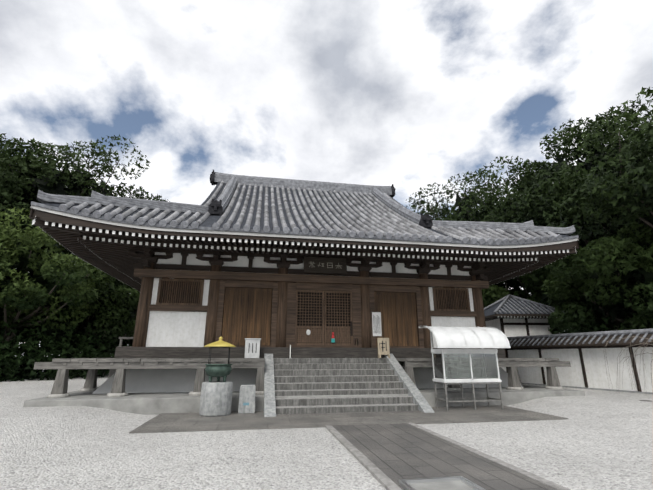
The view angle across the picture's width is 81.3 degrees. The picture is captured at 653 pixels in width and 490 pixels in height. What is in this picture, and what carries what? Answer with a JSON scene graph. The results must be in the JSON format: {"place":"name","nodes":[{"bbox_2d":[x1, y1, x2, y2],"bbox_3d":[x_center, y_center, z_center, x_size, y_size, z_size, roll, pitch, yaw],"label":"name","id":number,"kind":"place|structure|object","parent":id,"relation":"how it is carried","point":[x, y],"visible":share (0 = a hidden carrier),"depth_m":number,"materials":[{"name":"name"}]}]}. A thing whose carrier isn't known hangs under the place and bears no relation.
{"place":"outdoors","nodes":[
{"label":"outdoors","id":0,"kind":"place"},
{"bbox_2d":[0,267,45,319],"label":"tree foliage","id":1,"kind":"object","parent":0,"point":[8,284],"depth_m":23.39,"materials":[{"name":"green plant"}]},
{"bbox_2d":[0,141,74,241],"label":"tree foliage","id":2,"kind":"object","parent":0,"point":[16,182],"depth_m":26.72,"materials":[{"name":"green plant"}]},
{"bbox_2d":[1,303,110,356],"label":"tree foliage","id":3,"kind":"object","parent":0,"point":[51,334],"depth_m":30.38,"materials":[{"name":"green plant"}]},
{"bbox_2d":[0,207,116,377],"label":"tree foliage","id":4,"kind":"object","parent":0,"point":[42,269],"depth_m":22.33,"materials":[{"name":"green plant"}]},
{"bbox_2d":[20,182,148,372],"bbox_3d":[-18.896,2.727,33.646,13.582,16.797,14.403,3,-17,-10],"label":"tree foliage","id":5,"kind":"object","parent":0,"point":[125,190],"depth_m":34.04,"materials":[{"name":"green plant"}]},
{"bbox_2d":[0,133,169,374],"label":"tree foliage","id":6,"kind":"object","parent":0,"point":[80,178],"depth_m":29.71,"materials":[{"name":"green plant"}]},
{"bbox_2d":[33,262,139,375],"bbox_3d":[-16.942,5.393,28.160,8.843,8.602,10.309,3,-17,-10],"label":"tree foliage","id":7,"kind":"object","parent":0,"point":[124,298],"depth_m":25.94,"materials":[{"name":"green plant"}]},
{"bbox_2d":[107,304,136,353],"bbox_3d":[-15.212,7.254,32.477,9.019,7.466,8.309,3,-17,-10],"label":"tree foliage","id":8,"kind":"object","parent":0,"point":[117,330],"depth_m":29.31,"materials":[{"name":"green plant"}]},
{"bbox_2d":[31,201,578,244],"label":"eave tiles","id":9,"kind":"object","parent":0,"point":[242,230],"visible":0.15,"depth_m":12.50,"materials":[{"name":"grey tile"}]},
{"bbox_2d":[36,172,574,234],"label":"roof ridges","id":10,"kind":"object","parent":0,"point":[233,181],"visible":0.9,"depth_m":16.05,"materials":[{"name":"grey tile"}]},
{"bbox_2d":[128,235,491,347],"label":"plaster wall","id":11,"kind":"structure","parent":0,"point":[476,269],"depth_m":14.65,"materials":[{"name":"white paint"}]},
{"bbox_2d":[29,208,578,291],"bbox_3d":[-1.252,2.319,21.695,18.800,0.761,18.800,3,-17,-10],"label":"eave timber","id":12,"kind":"object","parent":11,"relation":"on","point":[109,258],"visible":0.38,"depth_m":13.57,"materials":[{"name":"wood"}]},
{"bbox_2d":[42,181,561,244],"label":"roof ribs","id":13,"kind":"object","parent":12,"relation":"on","point":[399,227],"visible":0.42,"depth_m":14.76,"materials":[{"name":"grey tile"}]},
{"bbox_2d":[208,170,432,228],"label":"ridge-end ornaments","id":14,"kind":"object","parent":13,"relation":"on","point":[216,209],"visible":0.83,"depth_m":16.16,"materials":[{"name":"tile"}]},
{"bbox_2d":[38,182,569,285],"bbox_3d":[-1.252,-0.653,22.567,18.800,6.035,18.800,3,-17,-10],"label":"roof surface","id":15,"kind":"object","parent":12,"relation":"on","point":[210,220],"visible":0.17,"depth_m":16.40,"materials":[{"name":"grey tile"}]},
{"bbox_2d":[32,216,576,290],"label":"rafter ends","id":16,"kind":"object","parent":12,"relation":"attached to","point":[229,248],"visible":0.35,"depth_m":13.02,"materials":[{"name":"white paint"}]},
{"bbox_2d":[31,205,577,247],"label":"eave fascia","id":17,"kind":"structure","parent":12,"relation":"attached to","point":[266,234],"depth_m":12.54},
{"bbox_2d":[133,268,488,347],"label":"wooden beams","id":18,"kind":"structure","parent":11,"relation":"attached to","point":[312,282],"depth_m":14.72,"materials":[{"name":"brown wood"}]},
{"bbox_2d":[154,252,470,280],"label":"blocks","id":19,"kind":"structure","parent":11,"relation":"attached to","point":[241,261],"depth_m":15.01,"materials":[{"name":"wood"}]},
{"bbox_2d":[161,281,465,345],"bbox_3d":[-0.116,2.775,14.939,13.000,2.460,0.110,3,-17,-10],"label":"hall interior","id":20,"kind":"object","parent":11,"relation":"attached to","point":[313,309],"visible":0.07,"depth_m":14.94,"materials":[{"name":"brown wood"}]},
{"bbox_2d":[156,278,470,310],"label":"slatted windows","id":21,"kind":"structure","parent":11,"relation":"attached to","point":[201,289],"depth_m":14.22,"materials":[{"name":"brown wood"}]},
{"bbox_2d":[222,287,418,345],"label":"wooden doors","id":22,"kind":"structure","parent":11,"relation":"attached to","point":[398,319],"depth_m":14.53,"materials":[{"name":"brown wood"}]},
{"bbox_2d":[295,290,352,345],"bbox_3d":[-0.089,2.818,14.767,2.240,2.100,0.080,3,-17,-10],"label":"lattice door","id":23,"kind":"structure","parent":11,"relation":"attached to","point":[342,335],"depth_m":14.70,"materials":[{"name":"brown wood"}]},
{"bbox_2d":[304,256,346,273],"bbox_3d":[-0.047,0.806,15.114,1.720,0.674,0.242,3,-17,-10],"label":"plaque","id":24,"kind":"object","parent":11,"relation":"attached to","point":[316,267],"visible":1,"depth_m":15.09,"materials":[{"name":"brown wood"}]},
{"bbox_2d":[309,262,341,268],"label":"plaque glyphs","id":25,"kind":"object","parent":24,"relation":"attached to","point":[327,265],"visible":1,"depth_m":15.11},
{"bbox_2d":[210,230,419,284],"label":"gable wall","id":26,"kind":"structure","parent":0,"point":[375,242],"depth_m":20.29,"materials":[{"name":"wood"}]},
{"bbox_2d":[0,369,652,489],"bbox_3d":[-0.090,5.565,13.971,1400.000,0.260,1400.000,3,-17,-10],"label":"gravel ground","id":27,"kind":"structure","parent":0,"point":[599,440],"depth_m":6.54,"materials":[{"name":"grey gravel"}]},
{"bbox_2d":[0,327,28,341],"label":"tree foliage","id":28,"kind":"object","parent":27,"relation":"on","point":[23,333],"depth_m":28.84,"materials":[{"name":"green plant"}]},
{"bbox_2d":[0,320,132,381],"bbox_3d":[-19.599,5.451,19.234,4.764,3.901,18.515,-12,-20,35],"label":"shrubs","id":29,"kind":"object","parent":27,"relation":"on","point":[10,361],"visible":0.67,"depth_m":22.29,"materials":[{"name":"green plant"}]},
{"bbox_2d":[23,384,584,414],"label":"podium terrace","id":30,"kind":"structure","parent":27,"relation":"on","point":[156,403],"depth_m":11.05,"materials":[{"name":"concrete"}]},
{"bbox_2d":[46,382,562,397],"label":"post base stones","id":31,"kind":"object","parent":30,"relation":"on","point":[191,393],"visible":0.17,"depth_m":11.63,"materials":[{"name":"grey stone"}]},
{"bbox_2d":[51,367,560,393],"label":"veranda posts","id":32,"kind":"object","parent":30,"relation":"on","point":[60,385],"visible":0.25,"depth_m":11.90,"materials":[{"name":"wood"}]},
{"bbox_2d":[34,361,570,368],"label":"veranda edge beam","id":33,"kind":"structure","parent":32,"relation":"on","point":[119,365],"depth_m":11.65,"materials":[{"name":"grey wood"}]},
{"bbox_2d":[52,358,558,361],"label":"veranda deck","id":34,"kind":"structure","parent":32,"relation":"on","point":[217,359],"depth_m":11.75,"materials":[{"name":"grey wood"}]},
{"bbox_2d":[118,337,132,346],"bbox_3d":[-8.234,4.415,16.391,1.430,0.870,0.090,3,-17,-10],"label":"rail","id":35,"kind":"object","parent":34,"relation":"on","point":[121,341],"visible":0.15,"depth_m":16.34,"materials":[{"name":"grey wood"}]},
{"bbox_2d":[244,338,260,357],"bbox_3d":[-2.571,3.586,13.201,0.560,0.655,0.320,3,-17,-10],"label":"notice board","id":36,"kind":"object","parent":34,"relation":"on","point":[254,341],"visible":1,"depth_m":13.07,"materials":[{"name":"white wood"}]},
{"bbox_2d":[114,347,504,357],"bbox_3d":[-1.241,5.915,20.578,14.300,0.390,14.320,3,-17,-10],"label":"sill step","id":37,"kind":"object","parent":34,"relation":"on","point":[195,352],"visible":0.62,"depth_m":13.54,"materials":[{"name":"grey wood"}]},
{"bbox_2d":[132,263,485,347],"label":"columns","id":38,"kind":"structure","parent":37,"relation":"on","point":[142,320],"depth_m":14.37,"materials":[{"name":"brown wood"}]},
{"bbox_2d":[92,367,522,393],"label":"foundation wall","id":39,"kind":"structure","parent":30,"relation":"on","point":[157,380],"depth_m":12.79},
{"bbox_2d":[129,405,567,433],"bbox_3d":[0.783,4.563,10.060,10.400,0.080,2.748,3,-17,-10],"label":"paving strip","id":40,"kind":"object","parent":27,"relation":"on","point":[181,422],"visible":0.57,"depth_m":9.47,"materials":[{"name":"grey stone"}]},
{"bbox_2d":[199,381,232,416],"bbox_3d":[-3.013,4.186,10.390,0.840,0.830,0.840,3,-17,-10],"label":"stone pedestal","id":41,"kind":"object","parent":40,"relation":"on","point":[215,398],"visible":0.98,"depth_m":10.07,"materials":[{"name":"grey stone"}]},
{"bbox_2d":[205,364,232,381],"bbox_3d":[-3.013,3.560,10.574,0.750,0.475,0.750,3,-17,-10],"label":"incense burner","id":42,"kind":"object","parent":41,"relation":"on","point":[218,371],"visible":1,"depth_m":10.34,"materials":[{"name":"green metal"}]},
{"bbox_2d":[208,347,229,363],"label":"canopy posts","id":43,"kind":"object","parent":42,"relation":"on","point":[219,347],"visible":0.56,"depth_m":10.63,"materials":[{"name":"metal"}]},
{"bbox_2d":[204,337,235,346],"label":"incense burner roof","id":44,"kind":"structure","parent":43,"relation":"on","point":[220,343],"depth_m":10.53,"materials":[{"name":"gold metal"}]},
{"bbox_2d":[238,385,255,413],"bbox_3d":[-2.231,4.331,10.706,0.459,0.730,0.320,3,-17,-10],"label":"stone post","id":45,"kind":"object","parent":40,"relation":"on","point":[247,394],"visible":1,"depth_m":10.56,"materials":[{"name":"grey stone"}]},
{"bbox_2d":[273,358,418,413],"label":"stair steps","id":46,"kind":"structure","parent":40,"relation":"on","point":[324,376],"depth_m":11.91,"materials":[{"name":"grey stone"}]},
{"bbox_2d":[263,354,434,416],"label":"stair stringers","id":47,"kind":"object","parent":40,"relation":"on","point":[414,392],"visible":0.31,"depth_m":11.64,"materials":[{"name":"grey stone"}]},
{"bbox_2d":[377,338,389,357],"bbox_3d":[2.105,3.792,14.011,0.440,0.715,0.220,3,-17,-10],"label":"sign board","id":48,"kind":"object","parent":47,"relation":"on","point":[385,341],"visible":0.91,"depth_m":13.99,"materials":[{"name":"brown wood"}]},
{"bbox_2d":[434,381,503,410],"bbox_3d":[4.291,4.551,11.528,1.800,0.769,0.720,3,-17,-10],"label":"cabinet stand","id":49,"kind":"object","parent":40,"relation":"on","point":[445,399],"visible":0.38,"depth_m":11.35,"materials":[{"name":"grey metal"}]},
{"bbox_2d":[431,349,501,382],"bbox_3d":[4.291,3.721,11.771,1.860,0.960,0.780,3,-17,-10],"label":"cabinet frame","id":50,"kind":"object","parent":49,"relation":"on","point":[463,351],"visible":0.92,"depth_m":11.46,"materials":[{"name":"white metal"}]},
{"bbox_2d":[419,325,510,348],"bbox_3d":[4.296,2.892,11.984,2.360,0.750,1.280,3,-17,-10],"label":"canopy","id":51,"kind":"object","parent":50,"relation":"on","point":[468,337],"depth_m":11.51,"materials":[{"name":"white plastic"}]},
{"bbox_2d":[433,354,497,378],"bbox_3d":[4.291,3.740,11.766,1.764,0.720,0.684,3,-17,-10],"label":"glass panel","id":52,"kind":"object","parent":50,"relation":"in","point":[490,361],"visible":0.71,"depth_m":11.61,"materials":[{"name":"clear glass"}]},
{"bbox_2d":[446,358,492,378],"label":"cabinet racks","id":53,"kind":"object","parent":50,"relation":"in","point":[468,370],"depth_m":11.64,"materials":[{"name":"grey metal"}]},
{"bbox_2d":[485,316,563,372],"bbox_3d":[12.347,6.757,24.620,5.082,3.970,5.082,3,-17,-10],"label":"hall timber","id":54,"kind":"object","parent":27,"relation":"on","point":[526,323],"visible":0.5,"depth_m":23.47,"materials":[{"name":"brown wood"}]},
{"bbox_2d":[513,291,629,333],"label":"leaves","id":55,"kind":"object","parent":27,"relation":"on","point":[515,293],"visible":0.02,"depth_m":22.37,"materials":[{"name":"green plant"}]},
{"bbox_2d":[522,383,652,393],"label":"wall base","id":56,"kind":"object","parent":27,"relation":"on","point":[595,388],"depth_m":15.06,"materials":[{"name":"grey stone"}]},
{"bbox_2d":[555,312,649,333],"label":"shrubs","id":57,"kind":"object","parent":27,"relation":"on","point":[596,329],"depth_m":18.74,"materials":[{"name":"green plant"}]},
{"bbox_2d":[604,336,652,393],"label":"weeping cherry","id":58,"kind":"object","parent":27,"relation":"on","point":[632,358],"visible":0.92,"depth_m":13.29,"materials":[{"name":"brown"}]},
{"bbox_2d":[0,0,652,356],"label":"sky","id":59,"kind":"structure","parent":0,"point":[409,95],"materials":[{"name":"white"}]},
{"bbox_2d":[350,321,352,335],"bbox_3d":[0.966,3.251,14.768,0.080,0.550,0.030,3,-17,-10],"label":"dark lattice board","id":60,"kind":"object","parent":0,"point":[351,332],"visible":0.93,"depth_m":14.74,"materials":[{"name":"brown wood"}]},
{"bbox_2d":[372,312,381,335],"bbox_3d":[1.979,3.111,14.947,0.360,0.920,0.005,3,-17,-10],"label":"paper notice","id":61,"kind":"object","parent":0,"point":[374,323],"visible":0.93,"depth_m":14.94,"materials":[{"name":"white paper"}]},
{"bbox_2d":[373,315,379,332],"bbox_3d":[1.982,3.110,14.944,0.265,0.720,0.003,3,-17,-10],"label":"lettering","id":62,"kind":"object","parent":61,"relation":"attached to","point":[377,323],"visible":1,"depth_m":14.96},
{"bbox_2d":[333,423,556,489],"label":"paving path","id":63,"kind":"structure","parent":0,"point":[394,453],"depth_m":5.83,"materials":[{"name":"grey stone"}]},
{"bbox_2d":[399,476,484,489],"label":"stone slab border","id":64,"kind":"object","parent":63,"relation":"on","point":[404,484],"visible":0.64,"depth_m":4.67,"materials":[{"name":"grey stone"}]},
{"bbox_2d":[409,480,474,489],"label":"stone slab","id":65,"kind":"structure","parent":64,"relation":"in","point":[452,485],"depth_m":4.53,"materials":[{"name":"grey stone"}]},
{"bbox_2d":[325,423,570,489],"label":"path kerbs","id":66,"kind":"structure","parent":63,"relation":"on","point":[386,482],"depth_m":5.57,"materials":[{"name":"grey stone"}]},
{"bbox_2d":[404,169,519,221],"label":"tree foliage","id":67,"kind":"object","parent":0,"point":[440,213],"depth_m":40.11,"materials":[{"name":"green plant"}]},
{"bbox_2d":[482,269,546,306],"bbox_3d":[14.231,5.866,31.719,9.934,9.698,11.182,3,-17,-10],"label":"tree foliage","id":68,"kind":"object","parent":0,"point":[497,291],"depth_m":29.24,"materials":[{"name":"green plant"}]},
{"bbox_2d":[485,318,550,370],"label":"hall walls","id":69,"kind":"structure","parent":0,"point":[514,330],"depth_m":23.50,"materials":[{"name":"white paint"}]},
{"bbox_2d":[484,297,565,317],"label":"hall roof","id":70,"kind":"structure","parent":69,"relation":"on","point":[488,312],"depth_m":23.67,"materials":[{"name":"grey tile"}]},
{"bbox_2d":[484,294,565,313],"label":"hall roof ribs","id":71,"kind":"object","parent":70,"relation":"on","point":[507,297],"visible":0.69,"depth_m":23.97,"materials":[{"name":"grey tile"}]},
{"bbox_2d":[447,156,590,295],"bbox_3d":[17.265,1.942,31.911,14.022,17.322,15.776,3,-17,-10],"label":"tree foliage","id":72,"kind":"object","parent":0,"point":[486,218],"depth_m":31.50,"materials":[{"name":"green plant"}]},
{"bbox_2d":[483,102,652,330],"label":"tree foliage","id":73,"kind":"object","parent":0,"point":[592,146],"depth_m":22.31,"materials":[{"name":"green plant"}]},
{"bbox_2d":[519,250,636,333],"bbox_3d":[16.913,3.982,23.975,9.648,8.945,10.069,3,-17,-10],"label":"tree foliage","id":74,"kind":"object","parent":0,"point":[539,296],"depth_m":23.50,"materials":[{"name":"green plant"}]},
{"bbox_2d":[505,344,652,391],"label":"boundary wall","id":75,"kind":"structure","parent":0,"point":[596,367],"depth_m":15.33,"materials":[{"name":"white paint"}]},
{"bbox_2d":[509,334,652,347],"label":"boundary wall tiles","id":76,"kind":"object","parent":75,"relation":"on","point":[621,342],"visible":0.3,"depth_m":15.49,"materials":[{"name":"grey tile"}]},
{"bbox_2d":[507,328,652,345],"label":"boundary wall tile ribs","id":77,"kind":"object","parent":76,"relation":"on","point":[622,333],"visible":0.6,"depth_m":15.80,"materials":[{"name":"grey tile"}]},
{"bbox_2d":[534,87,652,260],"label":"tree foliage","id":78,"kind":"object","parent":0,"point":[621,191],"depth_m":16.05,"materials":[{"name":"green plant"}]},
{"bbox_2d":[541,221,652,333],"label":"tree foliage","id":79,"kind":"object","parent":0,"point":[600,265],"depth_m":17.63,"materials":[{"name":"green plant"}]}
]}

